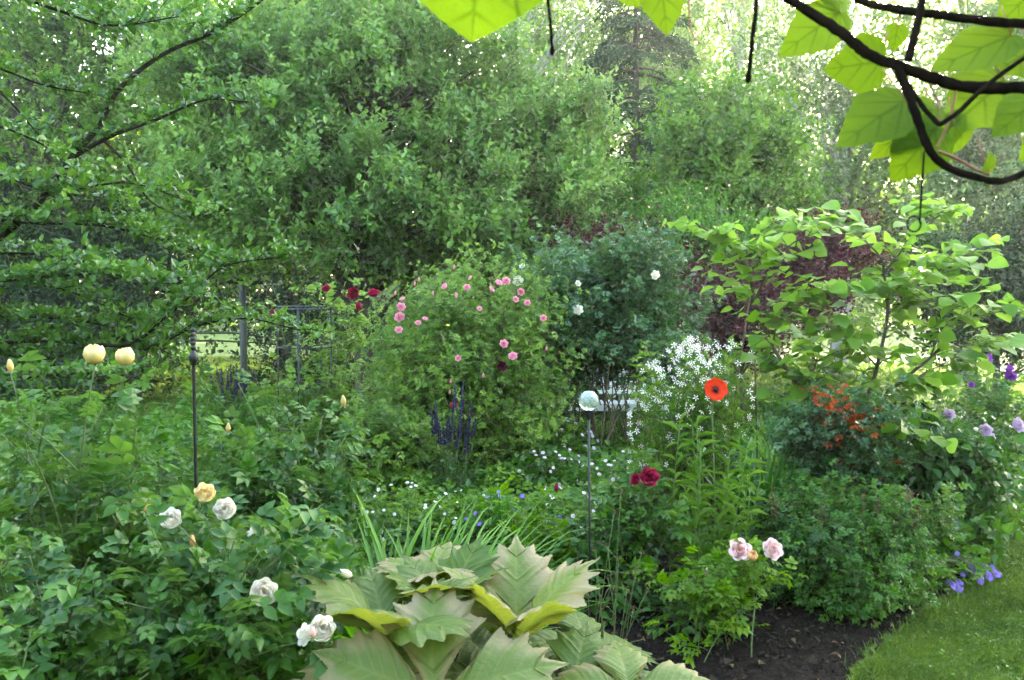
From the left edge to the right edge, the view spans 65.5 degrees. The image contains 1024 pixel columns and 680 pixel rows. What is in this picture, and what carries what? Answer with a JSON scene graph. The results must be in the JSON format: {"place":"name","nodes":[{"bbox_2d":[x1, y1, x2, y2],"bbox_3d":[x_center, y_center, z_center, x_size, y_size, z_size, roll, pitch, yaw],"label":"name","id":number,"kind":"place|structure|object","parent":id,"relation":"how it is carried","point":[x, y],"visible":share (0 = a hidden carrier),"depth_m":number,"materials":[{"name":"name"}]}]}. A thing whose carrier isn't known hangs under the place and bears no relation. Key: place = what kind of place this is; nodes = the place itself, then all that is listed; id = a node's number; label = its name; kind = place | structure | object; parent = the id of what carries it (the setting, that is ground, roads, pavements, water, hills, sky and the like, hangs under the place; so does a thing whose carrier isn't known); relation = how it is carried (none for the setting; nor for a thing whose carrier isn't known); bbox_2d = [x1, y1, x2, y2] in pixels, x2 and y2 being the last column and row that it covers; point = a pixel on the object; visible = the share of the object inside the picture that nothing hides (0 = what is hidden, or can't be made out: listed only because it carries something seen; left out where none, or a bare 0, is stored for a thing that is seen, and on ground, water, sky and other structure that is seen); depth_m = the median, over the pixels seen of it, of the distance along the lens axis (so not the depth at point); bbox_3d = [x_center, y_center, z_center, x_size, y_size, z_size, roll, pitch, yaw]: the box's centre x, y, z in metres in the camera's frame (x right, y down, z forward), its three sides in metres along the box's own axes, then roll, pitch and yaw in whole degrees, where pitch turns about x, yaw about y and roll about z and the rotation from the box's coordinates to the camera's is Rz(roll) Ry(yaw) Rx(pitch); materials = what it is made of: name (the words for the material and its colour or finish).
{"place":"outdoors","nodes":[
{"label":"outdoors","id":0,"kind":"place"},
{"bbox_2d":[0,314,1023,679],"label":"lawn","id":1,"kind":"structure","parent":0,"point":[891,340],"depth_m":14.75,"materials":[{"name":"green plant"}]},
{"bbox_2d":[0,0,271,383],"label":"deciduous tree","id":2,"kind":"object","parent":1,"relation":"on","point":[49,29],"visible":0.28,"depth_m":14.12,"materials":[{"name":"green plant"}]},
{"bbox_2d":[0,11,294,360],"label":"deciduous tree","id":3,"kind":"object","parent":1,"relation":"on","point":[6,188],"visible":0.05,"depth_m":16.84,"materials":[{"name":"green plant"}]},
{"bbox_2d":[0,376,309,553],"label":"tall ground cover","id":4,"kind":"object","parent":1,"relation":"on","point":[174,442],"visible":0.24,"depth_m":7.59,"materials":[{"name":"green plant"}]},
{"bbox_2d":[132,279,262,408],"bbox_3d":[-4.655,0.117,11.822,1.934,2.030,0.102,0,3,0],"label":"wooden frame","id":5,"kind":"object","parent":1,"relation":"on","point":[243,331],"visible":0.22,"depth_m":11.77,"materials":[{"name":"grey wood"}]},
{"bbox_2d":[0,183,406,411],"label":"yew hedge","id":6,"kind":"object","parent":1,"relation":"on","point":[20,295],"visible":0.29,"depth_m":13.70,"materials":[{"name":"green plant"}]},
{"bbox_2d":[105,0,489,367],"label":"deciduous tree","id":7,"kind":"object","parent":1,"relation":"on","point":[284,351],"depth_m":18.85,"materials":[{"name":"green plant"}]},
{"bbox_2d":[276,305,335,501],"bbox_3d":[-1.446,0.604,5.637,0.402,1.703,0.404,0,3,0],"label":"plant support","id":8,"kind":"object","parent":1,"relation":"on","point":[298,345],"visible":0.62,"depth_m":5.54,"materials":[{"name":"grey metal"}]},
{"bbox_2d":[1,434,990,679],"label":"flower bed","id":9,"kind":"object","parent":1,"relation":"on","point":[776,667],"visible":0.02,"depth_m":3.80,"materials":[{"name":"soil"}]},
{"bbox_2d":[0,344,182,649],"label":"rose bush","id":10,"kind":"object","parent":9,"relation":"on","point":[91,528],"visible":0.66,"depth_m":2.68,"materials":[{"name":"green plant"}]},
{"bbox_2d":[0,496,195,679],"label":"rose bush","id":11,"kind":"object","parent":9,"relation":"on","point":[46,647],"visible":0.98,"depth_m":2.06,"materials":[{"name":"green plant"}]},
{"bbox_2d":[0,404,242,606],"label":"rose bush","id":12,"kind":"object","parent":9,"relation":"on","point":[187,481],"visible":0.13,"depth_m":3.67,"materials":[{"name":"green plant"}]},
{"bbox_2d":[0,0,334,391],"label":"hawthorn tree","id":13,"kind":"object","parent":9,"relation":"on","point":[47,270],"visible":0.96,"depth_m":3.97,"materials":[{"name":"green plant"}]},
{"bbox_2d":[3,517,360,678],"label":"shaded ground cover","id":14,"kind":"object","parent":9,"relation":"on","point":[305,662],"visible":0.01,"depth_m":4.00,"materials":[{"name":"green plant"}]},
{"bbox_2d":[7,460,369,670],"bbox_3d":[-2.461,1.121,4.404,2.464,0.643,4.211,-3,4,-41],"label":"weedy ground cover","id":15,"kind":"object","parent":9,"relation":"on","point":[362,560],"depth_m":4.02,"materials":[{"name":"green plant"}]},
{"bbox_2d":[188,327,198,509],"bbox_3d":[-1.203,0.731,3.042,0.037,1.561,0.036,0,3,0],"label":"plant stake","id":16,"kind":"object","parent":9,"relation":"on","point":[193,357],"visible":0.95,"depth_m":3.01,"materials":[{"name":"metal"}]},
{"bbox_2d":[68,479,362,679],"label":"rose bush","id":17,"kind":"object","parent":9,"relation":"on","point":[238,603],"visible":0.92,"depth_m":2.25,"materials":[{"name":"green plant"}]},
{"bbox_2d":[207,363,265,434],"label":"salvia plant","id":18,"kind":"object","parent":9,"relation":"on","point":[236,382],"visible":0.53,"depth_m":9.39,"materials":[{"name":"green plant"}]},
{"bbox_2d":[157,338,402,573],"bbox_3d":[-1.064,0.724,3.735,0.985,1.466,1.000,-2,4,-35],"label":"rose bush","id":19,"kind":"object","parent":9,"relation":"on","point":[269,462],"visible":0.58,"depth_m":3.66,"materials":[{"name":"green plant"}]},
{"bbox_2d":[239,277,381,521],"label":"rose bush","id":20,"kind":"object","parent":9,"relation":"on","point":[341,387],"visible":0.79,"depth_m":5.54,"materials":[{"name":"green plant"}]},
{"bbox_2d":[69,0,648,416],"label":"apple tree","id":21,"kind":"object","parent":9,"relation":"on","point":[369,113],"visible":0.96,"depth_m":9.25,"materials":[{"name":"green plant"}]},
{"bbox_2d":[329,463,437,534],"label":"cranesbill plant","id":22,"kind":"object","parent":9,"relation":"on","point":[374,486],"visible":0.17,"depth_m":5.62,"materials":[{"name":"green plant"}]},
{"bbox_2d":[300,381,467,500],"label":"rose bush","id":23,"kind":"object","parent":9,"relation":"on","point":[397,448],"visible":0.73,"depth_m":5.81,"materials":[{"name":"green plant"}]},
{"bbox_2d":[336,481,475,557],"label":"cranesbill plant","id":24,"kind":"object","parent":9,"relation":"on","point":[378,508],"visible":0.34,"depth_m":5.00,"materials":[{"name":"green plant"}]},
{"bbox_2d":[0,399,832,627],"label":"ground cover","id":25,"kind":"object","parent":9,"relation":"on","point":[580,549],"visible":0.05,"depth_m":4.78,"materials":[{"name":"green plant"}]},
{"bbox_2d":[215,481,635,660],"bbox_3d":[-0.451,1.056,3.173,1.976,0.859,1.758,0,3,0],"label":"day lily plant","id":26,"kind":"object","parent":9,"relation":"on","point":[379,551],"visible":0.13,"depth_m":3.58,"materials":[{"name":"green plant"}]},
{"bbox_2d":[414,381,485,501],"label":"salvia plant","id":27,"kind":"object","parent":9,"relation":"on","point":[450,471],"visible":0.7,"depth_m":5.92,"materials":[{"name":"purple plant"}]},
{"bbox_2d":[411,489,514,553],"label":"cranesbill plant","id":28,"kind":"object","parent":9,"relation":"on","point":[460,503],"visible":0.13,"depth_m":5.09,"materials":[{"name":"green plant"}]},
{"bbox_2d":[165,412,774,556],"bbox_3d":[-0.429,1.085,6.910,6.856,0.460,5.007,0,3,0],"label":"leafy ground cover","id":29,"kind":"object","parent":9,"relation":"on","point":[500,469],"visible":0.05,"depth_m":5.90,"materials":[{"name":"green plant"}]},
{"bbox_2d":[344,233,599,485],"bbox_3d":[-0.469,0.299,6.870,2.438,2.452,2.032,0,3,0],"label":"rose bush","id":30,"kind":"object","parent":9,"relation":"on","point":[482,371],"visible":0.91,"depth_m":6.60,"materials":[{"name":"green plant"}]},
{"bbox_2d":[477,489,514,544],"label":"iris plant","id":31,"kind":"object","parent":9,"relation":"on","point":[506,507],"visible":0.27,"depth_m":4.81,"materials":[{"name":"green plant"}]},
{"bbox_2d":[291,533,708,679],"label":"rodgersia plant","id":32,"kind":"object","parent":9,"relation":"on","point":[463,611],"visible":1,"depth_m":2.20,"materials":[{"name":"green plant"}]},
{"bbox_2d":[445,489,573,567],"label":"cranesbill plant","id":33,"kind":"object","parent":9,"relation":"on","point":[471,521],"visible":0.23,"depth_m":4.87,"materials":[{"name":"green plant"}]},
{"bbox_2d":[250,398,800,542],"bbox_3d":[0.232,1.033,7.884,7.269,0.484,5.558,0,3,0],"label":"ground cover","id":34,"kind":"object","parent":9,"relation":"on","point":[480,485],"visible":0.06,"depth_m":6.27,"materials":[{"name":"green plant"}]},
{"bbox_2d":[486,475,584,568],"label":"rose bush","id":35,"kind":"object","parent":9,"relation":"on","point":[515,525],"visible":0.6,"depth_m":4.34,"materials":[{"name":"green plant"}]},
{"bbox_2d":[487,443,600,505],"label":"cranesbill plant","id":36,"kind":"object","parent":9,"relation":"on","point":[572,459],"visible":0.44,"depth_m":6.17,"materials":[{"name":"green plant"}]},
{"bbox_2d":[507,417,608,461],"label":"cranesbill plant","id":37,"kind":"object","parent":9,"relation":"on","point":[569,443],"visible":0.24,"depth_m":7.28,"materials":[{"name":"green plant"}]},
{"bbox_2d":[497,486,624,567],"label":"cranesbill plant","id":38,"kind":"object","parent":9,"relation":"on","point":[567,497],"visible":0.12,"depth_m":5.05,"materials":[{"name":"green plant"}]},
{"bbox_2d":[438,218,690,413],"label":"green shrub","id":39,"kind":"object","parent":9,"relation":"on","point":[529,255],"visible":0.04,"depth_m":9.93,"materials":[{"name":"green plant"}]},
{"bbox_2d":[579,391,598,616],"bbox_3d":[0.349,0.870,3.651,0.091,1.281,0.091,0,3,0],"label":"garden ornament","id":40,"kind":"object","parent":9,"relation":"on","point":[588,401],"visible":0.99,"depth_m":3.62,"materials":[{"name":"glass"}]},
{"bbox_2d":[577,367,625,411],"bbox_3d":[1.160,0.727,10.352,0.850,0.765,0.850,0,3,0],"label":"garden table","id":41,"kind":"object","parent":9,"relation":"on","point":[615,387],"visible":0.03,"depth_m":10.45,"materials":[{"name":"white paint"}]},
{"bbox_2d":[510,197,718,413],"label":"weigela shrub","id":42,"kind":"object","parent":9,"relation":"on","point":[596,230],"visible":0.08,"depth_m":9.27,"materials":[{"name":"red plant"}]},
{"bbox_2d":[560,369,668,417],"bbox_3d":[1.169,0.741,9.239,1.248,0.854,0.475,0,3,0],"label":"garden bench","id":43,"kind":"object","parent":9,"relation":"on","point":[599,407],"visible":0.09,"depth_m":9.18,"materials":[{"name":"white paint"}]},
{"bbox_2d":[492,202,739,455],"bbox_3d":[0.974,-0.025,7.663,2.609,2.557,1.730,0,3,0],"label":"rose bush","id":44,"kind":"object","parent":9,"relation":"on","point":[632,291],"visible":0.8,"depth_m":7.35,"materials":[{"name":"green plant"}]},
{"bbox_2d":[570,450,667,522],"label":"cranesbill plant","id":45,"kind":"object","parent":9,"relation":"on","point":[610,466],"visible":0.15,"depth_m":5.95,"materials":[{"name":"green plant"}]},
{"bbox_2d":[588,488,650,642],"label":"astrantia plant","id":46,"kind":"object","parent":9,"relation":"on","point":[618,558],"visible":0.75,"depth_m":2.75,"materials":[{"name":"green plant"}]},
{"bbox_2d":[554,448,710,609],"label":"rose bush","id":47,"kind":"object","parent":9,"relation":"on","point":[632,522],"visible":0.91,"depth_m":4.18,"materials":[{"name":"green plant"}]},
{"bbox_2d":[551,172,819,408],"bbox_3d":[2.105,-0.538,10.163,3.343,3.317,2.430,2,4,40],"label":"tree","id":48,"kind":"object","parent":9,"relation":"on","point":[690,211],"visible":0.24,"depth_m":9.63,"materials":[{"name":"green plant"}]},
{"bbox_2d":[626,332,754,542],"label":"bowmans root plant","id":49,"kind":"object","parent":9,"relation":"on","point":[690,399],"visible":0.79,"depth_m":5.39,"materials":[{"name":"green plant"}]},
{"bbox_2d":[633,572,756,646],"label":"leafy plant","id":50,"kind":"object","parent":9,"relation":"on","point":[678,620],"visible":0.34,"depth_m":3.94,"materials":[{"name":"green plant"}]},
{"bbox_2d":[656,412,769,603],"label":"phlox plant","id":51,"kind":"object","parent":9,"relation":"on","point":[696,504],"visible":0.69,"depth_m":4.26,"materials":[{"name":"green plant"}]},
{"bbox_2d":[617,533,808,668],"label":"rose bush","id":52,"kind":"object","parent":9,"relation":"on","point":[744,555],"visible":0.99,"depth_m":3.68,"materials":[{"name":"green plant"}]},
{"bbox_2d":[680,377,751,582],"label":"poppy plant","id":53,"kind":"object","parent":9,"relation":"on","point":[716,389],"visible":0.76,"depth_m":4.42,"materials":[{"name":"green plant"}]},
{"bbox_2d":[726,298,749,449],"bbox_3d":[1.856,0.468,6.634,0.251,1.773,0.014,0,3,0],"label":"bamboo cane","id":54,"kind":"object","parent":9,"relation":"on","point":[742,348],"visible":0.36,"depth_m":6.61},
{"bbox_2d":[664,244,837,425],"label":"barberry shrub","id":55,"kind":"object","parent":9,"relation":"on","point":[719,325],"visible":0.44,"depth_m":8.62,"materials":[{"name":"red plant"}]},
{"bbox_2d":[692,430,811,563],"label":"iris plant","id":56,"kind":"object","parent":9,"relation":"on","point":[768,477],"visible":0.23,"depth_m":4.84,"materials":[{"name":"green plant"}]},
{"bbox_2d":[754,351,757,468],"bbox_3d":[1.705,0.693,5.544,0.070,1.436,0.014,0,3,0],"label":"bamboo cane","id":57,"kind":"object","parent":9,"relation":"on","point":[755,402],"visible":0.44,"depth_m":5.53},
{"bbox_2d":[737,443,784,483],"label":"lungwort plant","id":58,"kind":"object","parent":9,"relation":"on","point":[759,444],"visible":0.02,"depth_m":6.51,"materials":[{"name":"green plant"}]},
{"bbox_2d":[724,395,801,488],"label":"grassy plant","id":59,"kind":"object","parent":9,"relation":"on","point":[776,458],"visible":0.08,"depth_m":5.62,"materials":[{"name":"green plant"}]},
{"bbox_2d":[584,531,968,679],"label":"soil crumbs","id":60,"kind":"object","parent":9,"relation":"on","point":[710,672],"visible":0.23,"depth_m":3.82,"materials":[{"name":"brown soil"}]},
{"bbox_2d":[585,528,984,679],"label":"leaf litter","id":61,"kind":"object","parent":9,"relation":"on","point":[794,639],"visible":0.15,"depth_m":3.85,"materials":[{"name":"brown plant"}]},
{"bbox_2d":[744,190,902,378],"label":"shrub","id":62,"kind":"object","parent":9,"relation":"on","point":[845,253],"visible":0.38,"depth_m":9.21,"materials":[{"name":"red plant"}]},
{"bbox_2d":[660,192,1023,506],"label":"witch hazel tree","id":63,"kind":"object","parent":9,"relation":"on","point":[841,325],"visible":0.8,"depth_m":5.06,"materials":[{"name":"green plant"}]},
{"bbox_2d":[753,367,944,523],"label":"rose bush","id":64,"kind":"object","parent":9,"relation":"on","point":[854,453],"visible":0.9,"depth_m":4.73,"materials":[{"name":"green plant"}]},
{"bbox_2d":[743,458,967,628],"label":"rose bush","id":65,"kind":"object","parent":9,"relation":"on","point":[855,555],"visible":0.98,"depth_m":4.17,"materials":[{"name":"green plant"}]},
{"bbox_2d":[827,396,1023,565],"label":"dark shrub","id":66,"kind":"object","parent":9,"relation":"on","point":[971,463],"visible":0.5,"depth_m":4.91,"materials":[{"name":"green plant"}]},
{"bbox_2d":[905,510,992,587],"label":"cranesbill plant","id":67,"kind":"object","parent":9,"relation":"on","point":[961,542],"visible":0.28,"depth_m":4.65,"materials":[{"name":"green plant"}]},
{"bbox_2d":[917,549,1001,599],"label":"bellflower plant","id":68,"kind":"object","parent":9,"relation":"on","point":[947,580],"visible":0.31,"depth_m":4.49,"materials":[{"name":"green plant"}]},
{"bbox_2d":[926,383,1023,513],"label":"rose bush","id":69,"kind":"object","parent":9,"relation":"on","point":[1014,425],"visible":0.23,"depth_m":5.46,"materials":[{"name":"green plant"}]},
{"bbox_2d":[930,353,1023,467],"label":"rose bush","id":70,"kind":"object","parent":9,"relation":"on","point":[999,388],"visible":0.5,"depth_m":6.48,"materials":[{"name":"green plant"}]},
{"bbox_2d":[937,415,1023,524],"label":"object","id":71,"kind":"object","parent":9,"relation":"on","point":[1017,516],"visible":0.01,"depth_m":5.88,"materials":[{"name":"green plant"}]},
{"bbox_2d":[2,128,1009,330],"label":"woodland","id":72,"kind":"object","parent":1,"relation":"on","point":[385,299],"visible":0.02,"depth_m":43.20,"materials":[{"name":"green plant"}]},
{"bbox_2d":[442,0,683,259],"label":"birch tree","id":73,"kind":"object","parent":1,"relation":"on","point":[560,36],"visible":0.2,"depth_m":20.50,"materials":[{"name":"green plant"}]},
{"bbox_2d":[527,0,713,261],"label":"spruce tree","id":74,"kind":"object","parent":1,"relation":"on","point":[605,56],"visible":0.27,"depth_m":17.14,"materials":[{"name":"green plant"}]},
{"bbox_2d":[437,0,927,336],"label":"deciduous tree","id":75,"kind":"object","parent":1,"relation":"on","point":[596,39],"visible":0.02,"depth_m":25.25,"materials":[{"name":"green plant"}]},
{"bbox_2d":[512,50,863,402],"bbox_3d":[2.571,-1.750,12.599,5.690,5.488,3.281,1,3,19],"label":"hazel bush","id":76,"kind":"object","parent":1,"relation":"on","point":[737,144],"visible":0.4,"depth_m":11.73,"materials":[{"name":"green plant"}]},
{"bbox_2d":[420,0,1023,232],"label":"vine","id":77,"kind":"object","parent":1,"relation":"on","point":[909,131],"visible":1,"depth_m":1.16,"materials":[{"name":"green plant"}]},
{"bbox_2d":[597,0,884,362],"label":"birch tree","id":78,"kind":"object","parent":1,"relation":"on","point":[699,9],"visible":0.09,"depth_m":19.62,"materials":[{"name":"green plant"}]},
{"bbox_2d":[698,0,1004,375],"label":"birch tree","id":79,"kind":"object","parent":1,"relation":"on","point":[798,70],"visible":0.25,"depth_m":16.33,"materials":[{"name":"green plant"}]},
{"bbox_2d":[784,0,1023,380],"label":"poplar tree","id":80,"kind":"object","parent":1,"relation":"on","point":[1004,154],"visible":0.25,"depth_m":15.19,"materials":[{"name":"green plant"}]},
{"bbox_2d":[855,152,1023,415],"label":"dark shrub","id":81,"kind":"object","parent":1,"relation":"on","point":[1010,277],"visible":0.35,"depth_m":9.96,"materials":[{"name":"green plant"}]},
{"bbox_2d":[894,497,1023,678],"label":"lawn weeds","id":82,"kind":"object","parent":1,"relation":"on","point":[943,650],"visible":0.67,"depth_m":3.87,"materials":[{"name":"green plant"}]},
{"bbox_2d":[1007,334,1023,348],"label":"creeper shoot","id":83,"kind":"object","parent":1,"relation":"on","point":[1016,340],"visible":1,"depth_m":3.02,"materials":[{"name":"green plant"}]},
{"bbox_2d":[12,0,1014,303],"label":"sky","id":84,"kind":"structure","parent":0,"point":[906,1],"materials":[{"name":"white"}]}
]}

